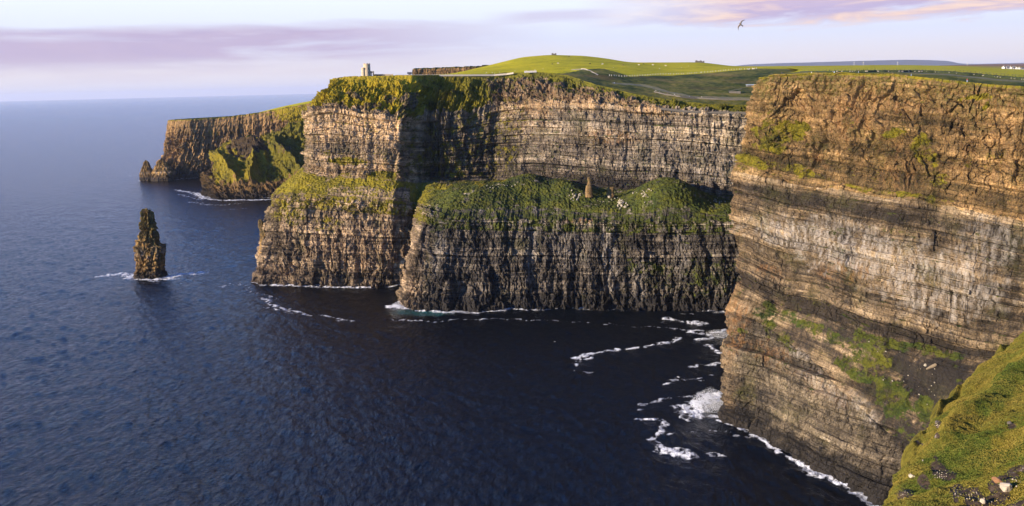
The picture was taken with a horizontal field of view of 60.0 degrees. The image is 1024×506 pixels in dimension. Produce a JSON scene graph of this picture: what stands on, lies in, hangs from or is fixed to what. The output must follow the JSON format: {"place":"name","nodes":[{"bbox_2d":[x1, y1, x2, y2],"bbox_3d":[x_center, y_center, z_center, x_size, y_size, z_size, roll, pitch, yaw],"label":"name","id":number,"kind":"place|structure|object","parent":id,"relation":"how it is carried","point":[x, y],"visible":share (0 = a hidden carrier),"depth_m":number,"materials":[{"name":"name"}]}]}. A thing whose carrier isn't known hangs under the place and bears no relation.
{"place":"outdoors","nodes":[
{"label":"outdoors","id":0,"kind":"place"},
{"bbox_2d":[0,94,877,505],"bbox_3d":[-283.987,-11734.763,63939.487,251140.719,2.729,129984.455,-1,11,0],"label":"sea","id":1,"kind":"structure","parent":0,"point":[206,370],"depth_m":597.25,"materials":[{"name":"liquid"}]},
{"bbox_2d":[139,160,152,180],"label":"sea stack","id":2,"kind":"object","parent":1,"relation":"in","point":[145,174],"visible":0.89,"depth_m":2026.89,"materials":[{"name":"stone"}]},
{"bbox_2d":[132,208,167,278],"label":"sea stack","id":3,"kind":"object","parent":1,"relation":"in","point":[149,248],"visible":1,"depth_m":937.10,"materials":[{"name":"brown stone"}]},
{"bbox_2d":[151,158,177,180],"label":"sea stack","id":4,"kind":"object","parent":1,"relation":"in","point":[163,170],"visible":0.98,"depth_m":2016.96,"materials":[{"name":"brown stone"}]},
{"bbox_2d":[153,102,310,178],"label":"headland","id":5,"kind":"structure","parent":1,"relation":"in","point":[189,143],"depth_m":2095.95,"materials":[{"name":"brown stone"}]},
{"bbox_2d":[262,101,311,111],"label":"headland pasture","id":6,"kind":"structure","parent":5,"relation":"on","point":[302,103],"depth_m":2264.06,"materials":[{"name":"green plant"}]},
{"bbox_2d":[199,119,306,198],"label":"promontory","id":7,"kind":"structure","parent":1,"relation":"in","point":[254,166],"depth_m":1683.55,"materials":[{"name":"green plant"}]},
{"bbox_2d":[692,386,722,412],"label":"sea spray","id":8,"kind":"object","parent":1,"relation":"on","point":[709,404],"visible":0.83,"depth_m":527.46,"materials":[{"name":"white liquid"}]},
{"bbox_2d":[706,330,726,336],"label":"sea spray","id":9,"kind":"object","parent":1,"relation":"on","point":[718,335],"visible":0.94,"depth_m":677.67,"materials":[{"name":"white liquid"}]},
{"bbox_2d":[412,65,487,74],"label":"ridge","id":10,"kind":"structure","parent":0,"point":[433,71],"depth_m":1535.81,"materials":[{"name":"stone"}]},
{"bbox_2d":[251,72,747,312],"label":"sea cliff","id":11,"kind":"structure","parent":0,"point":[390,180],"depth_m":854.44,"materials":[{"name":"stone"}]},
{"bbox_2d":[258,219,265,253],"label":"rock pinnacle","id":12,"kind":"object","parent":11,"relation":"on","point":[262,234],"visible":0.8,"depth_m":909.91,"materials":[{"name":"brown stone"}]},
{"bbox_2d":[361,63,373,75],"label":"stone tower","id":13,"kind":"structure","parent":11,"relation":"on","point":[365,71],"depth_m":929.02,"materials":[{"name":"beige stone"}]},
{"bbox_2d":[434,72,513,75],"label":"stone wall","id":14,"kind":"structure","parent":11,"relation":"on","point":[475,74],"depth_m":949.26,"materials":[{"name":"grey stone"}]},
{"bbox_2d":[585,177,592,197],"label":"rock pinnacle","id":15,"kind":"object","parent":11,"relation":"on","point":[588,191],"visible":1,"depth_m":809.10,"materials":[{"name":"brown stone"}]},
{"bbox_2d":[607,186,614,197],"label":"rock pinnacle","id":16,"kind":"object","parent":11,"relation":"on","point":[610,189],"visible":1,"depth_m":820.64,"materials":[{"name":"brown stone"}]},
{"bbox_2d":[661,108,745,113],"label":"stone wall","id":17,"kind":"structure","parent":11,"relation":"on","point":[693,111],"depth_m":835.00,"materials":[{"name":"grey stone"}]},
{"bbox_2d":[0,0,1023,100],"label":"sky","id":18,"kind":"structure","parent":0,"point":[50,49],"materials":[{"name":"purple"}]},
{"bbox_2d":[329,55,826,104],"bbox_3d":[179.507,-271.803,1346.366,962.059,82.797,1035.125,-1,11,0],"label":"hillside","id":19,"kind":"structure","parent":0,"point":[718,83],"depth_m":1114.24,"materials":[{"name":"green plant"}]},
{"bbox_2d":[609,67,756,76],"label":"fence","id":20,"kind":"object","parent":19,"relation":"on","point":[687,73],"visible":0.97,"depth_m":1163.14,"materials":[{"name":"grey stone"}]},
{"bbox_2d":[654,91,749,100],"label":"stone wall","id":21,"kind":"structure","parent":19,"relation":"on","point":[699,98],"depth_m":898.99,"materials":[{"name":"grey stone"}]},
{"bbox_2d":[729,88,741,93],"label":"shelter","id":22,"kind":"object","parent":19,"relation":"on","point":[737,92],"visible":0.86,"depth_m":950.65,"materials":[{"name":"stone"}]},
{"bbox_2d":[717,72,1023,505],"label":"cliff","id":23,"kind":"structure","parent":0,"point":[882,213],"depth_m":429.40,"materials":[{"name":"brown stone"}]},
{"bbox_2d":[926,363,936,369],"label":"boulder","id":24,"kind":"object","parent":23,"relation":"on","point":[932,366],"visible":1,"depth_m":403.94,"materials":[{"name":"beige stone"}]},
{"bbox_2d":[739,60,1023,65],"bbox_3d":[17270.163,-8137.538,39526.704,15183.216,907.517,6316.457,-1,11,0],"label":"distant hills","id":25,"kind":"structure","parent":0,"point":[909,62],"depth_m":38541.13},
{"bbox_2d":[764,64,1023,85],"bbox_3d":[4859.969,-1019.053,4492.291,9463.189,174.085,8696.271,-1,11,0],"label":"clifftop land","id":26,"kind":"structure","parent":0,"point":[990,68],"depth_m":779.14,"materials":[{"name":"green plant"}]},
{"bbox_2d":[800,70,1023,80],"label":"hedge bank","id":27,"kind":"structure","parent":26,"relation":"on","point":[979,74],"depth_m":477.31,"materials":[{"name":"green plant"}]},
{"bbox_2d":[804,69,1023,76],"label":"fence","id":28,"kind":"object","parent":26,"relation":"on","point":[930,69],"visible":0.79,"depth_m":519.26,"materials":[{"name":"grey stone"}]},
{"bbox_2d":[882,331,1023,505],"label":"slope","id":29,"kind":"structure","parent":0,"point":[937,463],"depth_m":44.81,"materials":[{"name":"green plant"}]},
{"bbox_2d":[992,477,1001,482],"bbox_3d":[18.878,8.866,34.485,0.196,0.231,0.471,-20,35,-41],"label":"boulder","id":30,"kind":"object","parent":29,"relation":"on","point":[996,480],"visible":0.79,"depth_m":34.45,"materials":[{"name":"stone"}]},
{"bbox_2d":[999,483,1011,491],"bbox_3d":[18.350,8.708,32.982,0.440,0.341,0.566,-10,-2,12],"label":"boulder","id":31,"kind":"object","parent":29,"relation":"on","point":[1005,487],"visible":1,"depth_m":32.79,"materials":[{"name":"stone"}]}
]}

